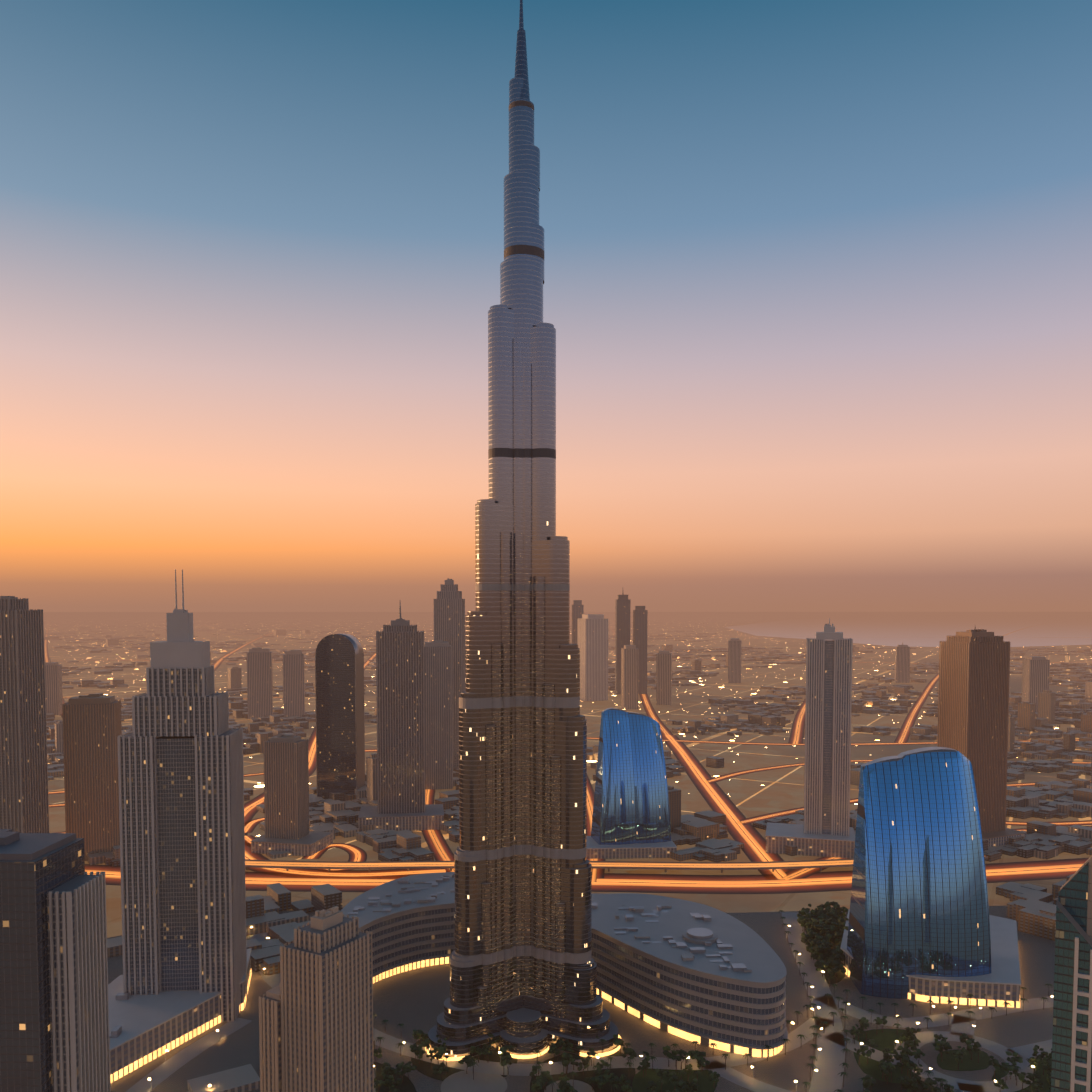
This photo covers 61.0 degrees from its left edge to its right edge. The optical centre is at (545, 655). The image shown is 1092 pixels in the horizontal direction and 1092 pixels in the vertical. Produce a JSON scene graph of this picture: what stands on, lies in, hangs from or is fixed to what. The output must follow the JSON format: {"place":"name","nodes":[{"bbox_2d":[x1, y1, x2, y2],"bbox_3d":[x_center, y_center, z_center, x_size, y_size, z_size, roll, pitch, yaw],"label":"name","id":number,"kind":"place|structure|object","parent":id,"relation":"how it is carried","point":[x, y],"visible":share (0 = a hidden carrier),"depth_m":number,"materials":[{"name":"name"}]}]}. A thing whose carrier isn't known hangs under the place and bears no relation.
{"place":"outdoors","nodes":[
{"label":"outdoors","id":0,"kind":"place"},
{"bbox_2d":[0,829,84,1091],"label":"tower","id":1,"kind":"structure","parent":0,"point":[35,868],"depth_m":414.33,"materials":[{"name":"grey glass"}]},
{"bbox_2d":[46,872,110,1091],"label":"building","id":2,"kind":"structure","parent":0,"point":[78,980],"depth_m":425.27,"materials":[{"name":"grey concrete"}]},
{"bbox_2d":[0,0,1091,611],"label":"sky","id":3,"kind":"structure","parent":0,"point":[817,286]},
{"bbox_2d":[43,612,1091,937],"bbox_3d":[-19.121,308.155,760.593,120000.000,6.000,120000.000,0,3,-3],"label":"ground","id":4,"kind":"structure","parent":0,"point":[763,792],"depth_m":3723.90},
{"bbox_2d":[0,596,48,832],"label":"tower","id":5,"kind":"structure","parent":4,"relation":"on","point":[24,804],"depth_m":1139.94,"materials":[{"name":"brown glass"}]},
{"bbox_2d":[45,660,62,714],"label":"tower","id":6,"kind":"structure","parent":4,"relation":"on","point":[53,686],"depth_m":2941.48,"materials":[{"name":"brown glass"}]},
{"bbox_2d":[62,694,121,860],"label":"tower","id":7,"kind":"structure","parent":4,"relation":"on","point":[92,728],"depth_m":1254.44,"materials":[{"name":"brown glass"}]},
{"bbox_2d":[247,647,272,718],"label":"tower","id":8,"kind":"structure","parent":4,"relation":"on","point":[259,683],"depth_m":2837.59,"materials":[{"name":"brown glass"}]},
{"bbox_2d":[259,983,281,1091],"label":"tower","id":9,"kind":"structure","parent":4,"relation":"on","point":[270,1040],"depth_m":503.61,"materials":[{"name":"beige concrete"}]},
{"bbox_2d":[251,733,332,855],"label":"tower","id":10,"kind":"structure","parent":4,"relation":"on","point":[286,785],"depth_m":1307.44,"materials":[{"name":"brown glass"}]},
{"bbox_2d":[283,650,304,717],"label":"tower","id":11,"kind":"structure","parent":4,"relation":"on","point":[293,684],"depth_m":2840.06,"materials":[{"name":"brown glass"}]},
{"bbox_2d":[280,906,373,1091],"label":"tower","id":12,"kind":"structure","parent":4,"relation":"on","point":[326,972],"depth_m":498.38,"materials":[{"name":"beige concrete"}]},
{"bbox_2d":[315,633,364,798],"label":"tower","id":13,"kind":"structure","parent":4,"relation":"on","point":[340,726],"depth_m":1640.06,"materials":[{"name":"brown glass"}]},
{"bbox_2d":[358,601,443,831],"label":"tower","id":14,"kind":"structure","parent":4,"relation":"on","point":[400,686],"depth_m":1436.27,"materials":[{"name":"brown glass"}]},
{"bbox_2d":[424,640,452,789],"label":"tower","id":15,"kind":"structure","parent":4,"relation":"on","point":[438,716],"depth_m":1742.88,"materials":[{"name":"brown glass"}]},
{"bbox_2d":[434,578,464,767],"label":"tower","id":16,"kind":"structure","parent":4,"relation":"on","point":[449,614],"depth_m":1907.99,"materials":[{"name":"brown glass"}]},
{"bbox_2d":[43,619,1091,1091],"bbox_3d":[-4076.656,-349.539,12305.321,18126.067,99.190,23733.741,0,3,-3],"label":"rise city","id":17,"kind":"object","parent":4,"relation":"on","point":[1031,909],"visible":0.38,"depth_m":1907.83},
{"bbox_2d":[572,600,583,643],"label":"tower","id":18,"kind":"structure","parent":4,"relation":"on","point":[577,609],"depth_m":3541.90,"materials":[{"name":"brown glass"}]},
{"bbox_2d":[245,856,987,872],"bbox_3d":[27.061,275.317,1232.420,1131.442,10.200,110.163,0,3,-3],"label":"highway","id":19,"kind":"structure","parent":4,"relation":"on","point":[608,865],"depth_m":1207.73,"materials":[{"name":"orange asphalt"}]},
{"bbox_2d":[591,708,670,844],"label":"glass tower","id":20,"kind":"structure","parent":4,"relation":"on","point":[631,802],"depth_m":1299.83,"materials":[{"name":"blue glass"}]},
{"bbox_2d":[586,836,676,858],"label":"podium","id":21,"kind":"object","parent":4,"relation":"on","point":[595,849],"visible":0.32,"depth_m":1270.01,"materials":[{"name":"grey concrete"}]},
{"bbox_2d":[633,606,647,693],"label":"tower","id":22,"kind":"structure","parent":4,"relation":"on","point":[640,614],"depth_m":3640.84,"materials":[{"name":"brown glass"}]},
{"bbox_2d":[765,618,854,858],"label":"tower","id":23,"kind":"structure","parent":4,"relation":"on","point":[825,830],"depth_m":1292.54,"materials":[{"name":"grey glass"}]},
{"bbox_2d":[894,643,909,682],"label":"tower","id":24,"kind":"structure","parent":4,"relation":"on","point":[902,663],"depth_m":4189.76,"materials":[{"name":"brown glass"}]},
{"bbox_2d":[937,627,1026,846],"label":"tower","id":25,"kind":"structure","parent":4,"relation":"on","point":[973,691],"depth_m":1329.24,"materials":[{"name":"brown glass"}]},
{"bbox_2d":[1021,656,1049,711],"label":"tower","id":26,"kind":"structure","parent":4,"relation":"on","point":[1035,675],"depth_m":3014.80,"materials":[{"name":"brown glass"}]},
{"bbox_2d":[44,618,1091,893],"bbox_3d":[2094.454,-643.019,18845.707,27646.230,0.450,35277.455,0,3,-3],"label":"highway road","id":27,"kind":"structure","parent":0,"point":[752,840],"depth_m":1234.80,"materials":[{"name":"orange asphalt"}]},
{"bbox_2d":[107,906,1054,1091],"bbox_3d":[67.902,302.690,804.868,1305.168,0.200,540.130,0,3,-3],"label":"plaza ground","id":28,"kind":"structure","parent":0,"point":[412,1000],"depth_m":731.59,"materials":[{"name":"concrete"}]},
{"bbox_2d":[108,948,251,1082],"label":"podium","id":29,"kind":"object","parent":28,"relation":"on","point":[144,1029],"visible":0.42,"depth_m":730.18,"materials":[{"name":"concrete"}]},
{"bbox_2d":[117,569,246,1021],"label":"tower","id":30,"kind":"structure","parent":28,"relation":"on","point":[181,814],"depth_m":762.43,"materials":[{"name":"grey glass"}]},
{"bbox_2d":[341,872,454,982],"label":"curved building","id":31,"kind":"structure","parent":28,"relation":"on","point":[408,922],"depth_m":885.84,"materials":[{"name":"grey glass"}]},
{"bbox_2d":[428,0,617,1056],"bbox_3d":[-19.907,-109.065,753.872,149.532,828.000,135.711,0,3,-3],"label":"skyscraper","id":32,"kind":"structure","parent":28,"relation":"on","point":[523,968],"depth_m":719.56,"materials":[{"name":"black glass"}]},
{"bbox_2d":[425,1034,620,1060],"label":"entrance lights","id":33,"kind":"object","parent":32,"relation":"attached to","point":[544,1052],"visible":0.5,"depth_m":709.06,"materials":[{"name":"beige glass"}]},
{"bbox_2d":[148,925,1053,1091],"bbox_3d":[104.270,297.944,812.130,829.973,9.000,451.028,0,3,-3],"label":"street lamps","id":34,"kind":"object","parent":28,"relation":"on","point":[641,1056],"visible":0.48,"depth_m":705.01,"materials":[{"name":"yellow metal"}]},
{"bbox_2d":[591,893,787,1056],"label":"curved building","id":35,"kind":"structure","parent":28,"relation":"on","point":[703,974],"depth_m":760.41,"materials":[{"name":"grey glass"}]},
{"bbox_2d":[373,901,1052,1091],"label":"trees","id":36,"kind":"object","parent":28,"relation":"on","point":[828,920],"visible":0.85,"depth_m":694.24,"materials":[{"name":"green plant"}]},
{"bbox_2d":[847,747,990,998],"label":"glass tower","id":37,"kind":"structure","parent":28,"relation":"on","point":[919,904],"depth_m":824.18,"materials":[{"name":"blue glass"}]},
{"bbox_2d":[840,909,1020,1007],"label":"podium","id":38,"kind":"object","parent":28,"relation":"on","point":[999,984],"visible":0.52,"depth_m":808.75,"materials":[{"name":"grey concrete"}]},
{"bbox_2d":[577,614,607,700],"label":"tower","id":39,"kind":"structure","parent":0,"point":[592,636],"depth_m":3389.32,"materials":[{"name":"beige glass"}]},
{"bbox_2d":[615,591,630,693],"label":"tower","id":40,"kind":"structure","parent":0,"point":[622,618],"depth_m":3636.70,"materials":[{"name":"brown glass"}]},
{"bbox_2d":[621,645,638,708],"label":"tower","id":41,"kind":"structure","parent":0,"point":[629,672],"depth_m":3107.60,"materials":[{"name":"beige glass"}]},
{"bbox_2d":[656,647,671,704],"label":"tower","id":42,"kind":"structure","parent":0,"point":[664,677],"depth_m":3247.37,"materials":[{"name":"brown glass"}]},
{"bbox_2d":[728,638,741,682],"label":"tower","id":43,"kind":"structure","parent":0,"point":[734,658],"depth_m":4170.37,"materials":[{"name":"brown glass"}]},
{"bbox_2d":[726,616,1091,646],"bbox_3d":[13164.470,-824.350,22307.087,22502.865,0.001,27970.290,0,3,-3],"label":"sea","id":44,"kind":"structure","parent":0,"point":[921,631],"depth_m":14605.06,"materials":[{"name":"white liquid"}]},
{"bbox_2d":[1051,856,1091,1091],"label":"tower","id":45,"kind":"structure","parent":0,"point":[1071,1071],"depth_m":382.46,"materials":[{"name":"green glass"}]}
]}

